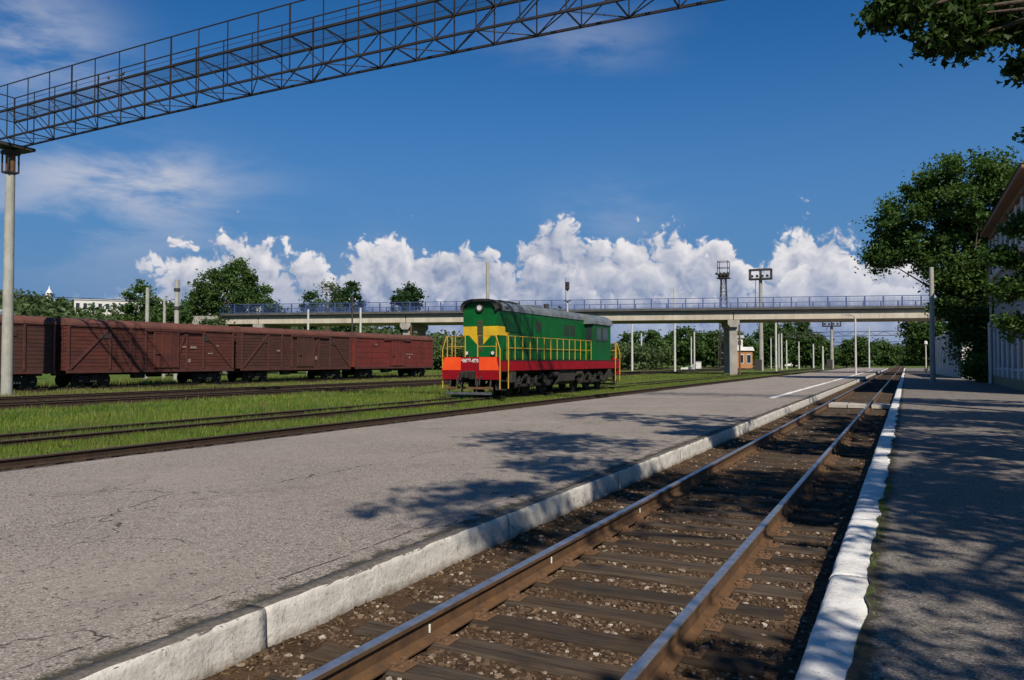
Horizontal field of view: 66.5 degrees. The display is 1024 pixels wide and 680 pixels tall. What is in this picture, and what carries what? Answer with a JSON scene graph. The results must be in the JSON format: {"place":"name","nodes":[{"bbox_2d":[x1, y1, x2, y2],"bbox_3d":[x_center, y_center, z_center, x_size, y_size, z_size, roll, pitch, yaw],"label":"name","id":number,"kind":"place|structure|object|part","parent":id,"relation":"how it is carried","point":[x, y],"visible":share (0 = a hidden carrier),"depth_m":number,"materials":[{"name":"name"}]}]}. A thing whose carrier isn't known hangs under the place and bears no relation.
{"place":"outdoors","nodes":[
{"label":"outdoors","id":0,"kind":"place"},
{"bbox_2d":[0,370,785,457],"bbox_3d":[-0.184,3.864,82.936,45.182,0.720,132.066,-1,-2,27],"label":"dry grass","id":1,"kind":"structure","parent":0,"point":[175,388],"depth_m":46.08,"materials":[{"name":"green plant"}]},
{"bbox_2d":[0,365,929,470],"bbox_3d":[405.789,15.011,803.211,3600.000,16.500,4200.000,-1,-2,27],"label":"ground","id":2,"kind":"structure","parent":0,"point":[48,377],"depth_m":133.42,"materials":[{"name":"green plant"}]},
{"bbox_2d":[45,286,52,297],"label":"white church","id":3,"kind":"structure","parent":2,"relation":"on","point":[48,291],"depth_m":289.57,"materials":[{"name":"paint"}]},
{"bbox_2d":[73,299,139,315],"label":"apartment block","id":4,"kind":"structure","parent":2,"relation":"on","point":[79,303],"depth_m":239.66,"materials":[{"name":"white concrete"}]},
{"bbox_2d":[119,277,162,321],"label":"broad tree","id":5,"kind":"object","parent":2,"relation":"on","point":[130,307],"visible":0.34,"depth_m":117.90,"materials":[{"name":"green plant"}]},
{"bbox_2d":[144,287,149,378],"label":"concrete pole","id":6,"kind":"object","parent":2,"relation":"on","point":[147,306],"visible":0.34,"depth_m":71.98,"materials":[{"name":"grey concrete"}]},
{"bbox_2d":[160,298,168,378],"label":"concrete pole","id":7,"kind":"object","parent":2,"relation":"on","point":[164,303],"visible":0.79,"depth_m":76.02,"materials":[{"name":"concrete"}]},
{"bbox_2d":[139,296,196,375],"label":"broad tree","id":8,"kind":"object","parent":2,"relation":"on","point":[157,316],"visible":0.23,"depth_m":101.38,"materials":[{"name":"green plant"}]},
{"bbox_2d":[173,280,179,380],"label":"concrete pole","id":9,"kind":"object","parent":2,"relation":"on","point":[176,306],"visible":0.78,"depth_m":67.90,"materials":[{"name":"concrete"}]},
{"bbox_2d":[14,295,174,301],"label":"overhead wire","id":10,"kind":"object","parent":9,"relation":"attached to","point":[92,298],"visible":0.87,"depth_m":74.19,"materials":[{"name":"metal"}]},
{"bbox_2d":[197,315,227,374],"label":"broad tree","id":11,"kind":"object","parent":2,"relation":"on","point":[215,321],"visible":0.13,"depth_m":105.31,"materials":[{"name":"green plant"}]},
{"bbox_2d":[0,288,462,345],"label":"hill wood","id":12,"kind":"object","parent":2,"relation":"on","point":[30,305],"visible":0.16,"depth_m":222.22,"materials":[{"name":"green plant"}]},
{"bbox_2d":[179,255,288,326],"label":"broad tree","id":13,"kind":"object","parent":2,"relation":"on","point":[203,298],"visible":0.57,"depth_m":117.68,"materials":[{"name":"green plant"}]},
{"bbox_2d":[212,298,265,315],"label":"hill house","id":14,"kind":"structure","parent":2,"relation":"on","point":[247,309],"depth_m":150.37,"materials":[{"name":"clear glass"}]},
{"bbox_2d":[307,309,308,371],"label":"lamp post","id":15,"kind":"object","parent":2,"relation":"on","point":[307,320],"visible":0.34,"depth_m":100.00,"materials":[{"name":"grey concrete"}]},
{"bbox_2d":[296,290,319,329],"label":"poplar tree","id":16,"kind":"object","parent":2,"relation":"on","point":[308,299],"visible":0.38,"depth_m":149.60,"materials":[{"name":"green plant"}]},
{"bbox_2d":[1,370,636,396],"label":"weeds","id":17,"kind":"object","parent":2,"relation":"on","point":[222,380],"visible":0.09,"depth_m":62.67,"materials":[{"name":"green plant"}]},
{"bbox_2d":[306,278,344,330],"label":"broad tree","id":18,"kind":"object","parent":2,"relation":"on","point":[336,289],"visible":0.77,"depth_m":140.33,"materials":[{"name":"green plant"}]},
{"bbox_2d":[327,280,366,331],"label":"poplar tree","id":19,"kind":"object","parent":2,"relation":"on","point":[349,289],"visible":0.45,"depth_m":149.23,"materials":[{"name":"green plant"}]},
{"bbox_2d":[349,296,355,331],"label":"signal pole","id":20,"kind":"object","parent":2,"relation":"on","point":[352,314],"visible":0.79,"depth_m":105.00,"materials":[{"name":"metal"}]},
{"bbox_2d":[359,308,361,332],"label":"lamp post","id":21,"kind":"object","parent":2,"relation":"on","point":[360,324],"visible":0.34,"depth_m":100.01,"materials":[{"name":"grey concrete"}]},
{"bbox_2d":[0,0,724,396],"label":"lattice gantry","id":22,"kind":"object","parent":2,"relation":"on","point":[8,150],"visible":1,"depth_m":35.66,"materials":[{"name":"metal"}]},
{"bbox_2d":[13,367,713,392],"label":"railway track","id":23,"kind":"structure","parent":2,"relation":"on","point":[111,387],"depth_m":61.34,"materials":[{"name":"brown metal"}]},
{"bbox_2d":[0,314,55,388],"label":"box wagon","id":24,"kind":"object","parent":23,"relation":"on","point":[33,347],"visible":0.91,"depth_m":48.33,"materials":[{"name":"metal"}]},
{"bbox_2d":[51,317,234,386],"bbox_3d":[-26.742,0.978,57.061,3.230,4.618,14.780,-1,-2,27],"label":"box wagon","id":25,"kind":"object","parent":23,"relation":"on","point":[89,352],"visible":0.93,"depth_m":54.92,"materials":[{"name":"wood"}]},
{"bbox_3d":[-25.117,0.734,56.863,0.145,2.660,2.150,-1,-2,27],"label":"door","id":26,"kind":"part","parent":25,"relation":"part of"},
{"bbox_2d":[226,326,350,381],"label":"box wagon","id":27,"kind":"object","parent":23,"relation":"on","point":[259,353],"visible":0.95,"depth_m":68.32,"materials":[{"name":"wood"}]},
{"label":"door","id":28,"kind":"part","parent":27,"relation":"part of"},
{"bbox_2d":[341,332,432,377],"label":"box wagon","id":29,"kind":"object","parent":23,"relation":"on","point":[411,355],"visible":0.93,"depth_m":81.57,"materials":[{"name":"metal"}]},
{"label":"door","id":30,"kind":"part","parent":29,"relation":"part of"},
{"bbox_2d":[0,367,754,402],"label":"railway track","id":31,"kind":"structure","parent":2,"relation":"on","point":[93,395],"depth_m":47.30,"materials":[{"name":"brown metal"}]},
{"bbox_2d":[0,367,777,409],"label":"railway track","id":32,"kind":"structure","parent":2,"relation":"on","point":[71,402],"depth_m":40.39,"materials":[{"name":"brown metal"}]},
{"bbox_2d":[387,281,428,334],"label":"poplar tree","id":33,"kind":"object","parent":2,"relation":"on","point":[408,293],"visible":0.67,"depth_m":150.73,"materials":[{"name":"green plant"}]},
{"bbox_2d":[0,367,836,452],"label":"railway track","id":34,"kind":"structure","parent":2,"relation":"on","point":[36,439],"depth_m":24.41,"materials":[{"name":"brown metal"}]},
{"bbox_2d":[442,299,619,395],"bbox_3d":[1.883,0.413,44.764,3.196,5.098,18.620,-1,-2,27],"label":"diesel locomotive","id":35,"kind":"object","parent":34,"relation":"on","point":[509,347],"visible":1,"depth_m":40.28,"materials":[{"name":"paint"}]},
{"bbox_2d":[0,366,859,471],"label":"railway track","id":36,"kind":"structure","parent":2,"relation":"on","point":[34,461],"depth_m":19.39,"materials":[{"name":"brown metal"}]},
{"bbox_2d":[0,368,887,679],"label":"island platform","id":37,"kind":"structure","parent":2,"relation":"on","point":[196,564],"depth_m":8.43,"materials":[{"name":"concrete"}]},
{"bbox_2d":[842,314,856,373],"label":"platform lamp post","id":38,"kind":"object","parent":37,"relation":"on","point":[855,343],"visible":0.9,"depth_m":95.91,"materials":[{"name":"metal"}]},
{"bbox_2d":[868,326,869,367],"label":"platform lamp post","id":39,"kind":"object","parent":37,"relation":"on","point":[868,347],"visible":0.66,"depth_m":169.98,"materials":[{"name":"grey metal"}]},
{"bbox_2d":[486,262,488,381],"bbox_3d":[-1.937,-1.259,62.092,0.320,9.900,0.320,-1,-2,27],"label":"concrete pole","id":40,"kind":"object","parent":2,"relation":"on","point":[487,280],"visible":0.34,"depth_m":62.07,"materials":[{"name":"grey concrete"}]},
{"bbox_2d":[340,341,676,369],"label":"undergrowth","id":41,"kind":"object","parent":2,"relation":"on","point":[659,356],"visible":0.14,"depth_m":167.75,"materials":[{"name":"green plant"}]},
{"bbox_2d":[202,367,904,679],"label":"track bed","id":42,"kind":"object","parent":2,"relation":"on","point":[782,671],"visible":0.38,"depth_m":6.42,"materials":[{"name":"brown gravel"}]},
{"bbox_2d":[208,460,863,679],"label":"dead leaves","id":43,"kind":"object","parent":42,"relation":"on","point":[341,620],"visible":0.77,"depth_m":6.59,"materials":[{"name":"brown plant"}]},
{"bbox_2d":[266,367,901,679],"bbox_3d":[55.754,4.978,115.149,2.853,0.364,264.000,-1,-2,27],"label":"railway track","id":44,"kind":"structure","parent":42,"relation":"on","point":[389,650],"depth_m":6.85,"materials":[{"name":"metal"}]},
{"bbox_2d":[828,402,890,408],"bbox_3d":[14.309,2.691,32.148,2.280,0.160,1.500,-1,-2,27],"label":"track crossing","id":45,"kind":"object","parent":44,"relation":"on","point":[858,405],"visible":0.88,"depth_m":31.65,"materials":[{"name":"concrete"}]},
{"bbox_2d":[723,387,896,453],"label":"distant ballast stones","id":46,"kind":"object","parent":42,"relation":"on","point":[868,449],"visible":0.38,"depth_m":21.00,"materials":[{"name":"gravel"}]},
{"bbox_2d":[189,295,942,374],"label":"road bridge","id":47,"kind":"structure","parent":2,"relation":"on","point":[730,319],"depth_m":106.32,"materials":[{"name":"grey concrete"}]},
{"bbox_2d":[323,287,329,310],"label":"bridge sign","id":48,"kind":"object","parent":47,"relation":"on","point":[326,289],"visible":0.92,"depth_m":119.24,"materials":[{"name":"metal"}]},
{"bbox_2d":[565,278,569,311],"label":"signal mast","id":49,"kind":"object","parent":2,"relation":"on","point":[567,286],"visible":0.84,"depth_m":70.01,"materials":[{"name":"metal"}]},
{"bbox_2d":[631,324,632,370],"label":"white post","id":50,"kind":"object","parent":2,"relation":"on","point":[631,347],"visible":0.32,"depth_m":138.86,"materials":[{"name":"white concrete"}]},
{"bbox_2d":[616,329,673,365],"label":"broad tree","id":51,"kind":"object","parent":2,"relation":"on","point":[653,337],"visible":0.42,"depth_m":217.11,"materials":[{"name":"green plant"}]},
{"bbox_2d":[674,288,675,370],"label":"white post","id":52,"kind":"object","parent":2,"relation":"on","point":[674,335],"visible":0.66,"depth_m":138.85,"materials":[{"name":"white concrete"}]},
{"bbox_2d":[662,325,711,366],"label":"broad tree","id":53,"kind":"object","parent":2,"relation":"on","point":[683,349],"visible":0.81,"depth_m":221.40,"materials":[{"name":"green plant"}]},
{"bbox_2d":[681,364,695,369],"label":"barrier","id":54,"kind":"object","parent":2,"relation":"on","point":[691,367],"visible":0.56,"depth_m":162.22,"materials":[{"name":"white paint"}]},
{"bbox_2d":[695,361,701,368],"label":"relay box","id":55,"kind":"object","parent":2,"relation":"on","point":[698,364],"visible":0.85,"depth_m":167.50,"materials":[{"name":"white paint"}]},
{"bbox_2d":[696,329,723,367],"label":"broad tree","id":56,"kind":"object","parent":2,"relation":"on","point":[710,336],"visible":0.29,"depth_m":224.08,"materials":[{"name":"green plant"}]},
{"bbox_2d":[715,261,730,370],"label":"floodlight mast","id":57,"kind":"object","parent":2,"relation":"on","point":[724,276],"visible":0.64,"depth_m":149.91,"materials":[{"name":"metal"}]},
{"bbox_2d":[706,330,764,367],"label":"broad tree","id":58,"kind":"object","parent":2,"relation":"on","point":[748,342],"visible":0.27,"depth_m":219.78,"materials":[{"name":"green plant"}]},
{"bbox_2d":[737,347,753,367],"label":"signal cabin","id":59,"kind":"object","parent":2,"relation":"on","point":[746,357],"visible":0.51,"depth_m":183.28,"materials":[{"name":"brick"}]},
{"bbox_2d":[737,335,744,347],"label":"cabin upper room","id":60,"kind":"object","parent":59,"relation":"on","point":[741,339],"visible":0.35,"depth_m":184.87,"materials":[{"name":"white glass"}]},
{"bbox_2d":[749,268,772,370],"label":"floodlight mast","id":61,"kind":"object","parent":2,"relation":"on","point":[759,364],"visible":0.99,"depth_m":159.70,"materials":[{"name":"grey metal"}]},
{"bbox_2d":[770,338,771,368],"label":"white post","id":62,"kind":"object","parent":2,"relation":"on","point":[770,354],"visible":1,"depth_m":196.69,"materials":[{"name":"white concrete"}]},
{"bbox_2d":[750,323,795,366],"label":"broad tree","id":63,"kind":"object","parent":2,"relation":"on","point":[768,331],"visible":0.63,"depth_m":220.31,"materials":[{"name":"green plant"}]},
{"bbox_2d":[775,323,776,370],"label":"white post","id":64,"kind":"object","parent":2,"relation":"on","point":[775,346],"visible":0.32,"depth_m":139.88,"materials":[{"name":"white concrete"}]},
{"bbox_2d":[781,333,782,369],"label":"white post","id":65,"kind":"object","parent":2,"relation":"on","point":[781,354],"visible":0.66,"depth_m":169.84,"materials":[{"name":"white concrete"}]},
{"bbox_2d":[786,340,787,368],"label":"white post","id":66,"kind":"object","parent":2,"relation":"on","point":[786,354],"visible":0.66,"depth_m":184.89,"materials":[{"name":"white concrete"}]},
{"bbox_2d":[656,343,929,365],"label":"wood","id":67,"kind":"object","parent":2,"relation":"on","point":[836,363],"visible":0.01,"depth_m":316.91,"materials":[{"name":"green plant"}]},
{"bbox_2d":[782,322,813,366],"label":"broad tree","id":68,"kind":"object","parent":2,"relation":"on","point":[794,328],"visible":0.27,"depth_m":235.02,"materials":[{"name":"green plant"}]},
{"bbox_2d":[798,342,799,368],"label":"white post","id":69,"kind":"object","parent":2,"relation":"on","point":[798,356],"visible":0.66,"depth_m":189.81,"materials":[{"name":"white concrete"}]},
{"bbox_2d":[800,322,812,366],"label":"poplar tree","id":70,"kind":"object","parent":2,"relation":"on","point":[806,323],"visible":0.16,"depth_m":236.66,"materials":[{"name":"green plant"}]},
{"bbox_2d":[788,333,839,367],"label":"broad tree","id":71,"kind":"object","parent":2,"relation":"on","point":[806,349],"visible":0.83,"depth_m":219.59,"materials":[{"name":"green plant"}]},
{"bbox_2d":[822,346,823,369],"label":"white post","id":72,"kind":"object","parent":2,"relation":"on","point":[822,357],"visible":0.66,"depth_m":169.80,"materials":[{"name":"white concrete"}]},
{"bbox_2d":[822,322,840,368],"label":"floodlight mast","id":73,"kind":"object","parent":2,"relation":"on","point":[830,363],"visible":0.81,"depth_m":199.59,"materials":[{"name":"grey metal"}]},
{"bbox_2d":[778,331,901,367],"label":"catenary portal","id":74,"kind":"object","parent":2,"relation":"on","point":[824,336],"visible":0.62,"depth_m":208.16,"materials":[{"name":"metal"}]},
{"bbox_2d":[834,334,883,366],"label":"broad tree","id":75,"kind":"object","parent":2,"relation":"on","point":[846,355],"visible":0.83,"depth_m":237.53,"materials":[{"name":"green plant"}]},
{"bbox_2d":[833,341,905,345],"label":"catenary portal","id":76,"kind":"object","parent":2,"relation":"on","point":[888,341],"visible":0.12,"depth_m":269.67,"materials":[{"name":"metal"}]},
{"bbox_2d":[865,337,906,365],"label":"broad tree","id":77,"kind":"object","parent":2,"relation":"on","point":[890,357],"visible":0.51,"depth_m":267.78,"materials":[{"name":"green plant"}]},
{"bbox_2d":[795,368,1023,679],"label":"station platform","id":78,"kind":"structure","parent":2,"relation":"on","point":[947,577],"depth_m":6.74,"materials":[{"name":"grey concrete"}]},
{"bbox_2d":[853,482,891,654],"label":"kerb weeds","id":79,"kind":"object","parent":78,"relation":"on","point":[888,486],"visible":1,"depth_m":7.43,"materials":[{"name":"green plant"}]},
{"bbox_2d":[895,321,949,371],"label":"tree","id":80,"kind":"object","parent":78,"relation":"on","point":[916,335],"visible":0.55,"depth_m":117.63,"materials":[{"name":"green plant"}]},
{"bbox_2d":[924,341,927,376],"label":"platform lamp post","id":81,"kind":"object","parent":78,"relation":"on","point":[925,343],"visible":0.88,"depth_m":79.94,"materials":[{"name":"white metal"}]},
{"bbox_2d":[850,146,1023,380],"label":"maple tree","id":82,"kind":"object","parent":78,"relation":"on","point":[959,278],"visible":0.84,"depth_m":62.36,"materials":[{"name":"green plant"}]},
{"bbox_2d":[850,0,1023,88],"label":"plane tree","id":83,"kind":"object","parent":78,"relation":"on","point":[967,28],"visible":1,"depth_m":10.80,"materials":[{"name":"green plant"}]},
{"bbox_2d":[935,332,970,378],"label":"white pavilion","id":84,"kind":"structure","parent":78,"relation":"on","point":[944,369],"depth_m":85.94,"materials":[{"name":"paint"}]},
{"bbox_2d":[954,351,988,382],"bbox_3d":[35.113,2.258,58.922,3.249,2.832,3.114,0,-2,-15],"label":"garden bush","id":85,"kind":"object","parent":78,"relation":"on","point":[977,370],"visible":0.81,"depth_m":58.57,"materials":[{"name":"green plant"}]},
{"bbox_2d":[976,127,1023,344],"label":"linden tree","id":86,"kind":"object","parent":78,"relation":"on","point":[1006,288],"visible":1,"depth_m":26.64,"materials":[{"name":"green plant"}]},
{"bbox_2d":[980,162,1023,390],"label":"station building","id":87,"kind":"structure","parent":78,"relation":"on","point":[1005,363],"depth_m":48.28,"materials":[{"name":"stone"}]},
{"bbox_2d":[898,345,924,365],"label":"broad tree","id":88,"kind":"object","parent":2,"relation":"on","point":[909,361],"visible":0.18,"depth_m":292.09,"materials":[{"name":"green plant"}]},
{"bbox_2d":[929,267,935,382],"bbox_3d":[31.474,-0.928,58.537,0.400,9.050,0.400,-1,-2,27],"label":"concrete pole","id":89,"kind":"object","parent":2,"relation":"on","point":[932,330],"visible":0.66,"depth_m":58.42,"materials":[{"name":"grey concrete"}]},
{"bbox_2d":[0,0,1023,347],"label":"sky","id":90,"kind":"structure","parent":0,"point":[634,157],"materials":[{"name":"blue"}]},
{"bbox_2d":[694,328,694,368],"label":"white post","id":91,"kind":"object","parent":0,"point":[694,348],"visible":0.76,"depth_m":159.81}
]}

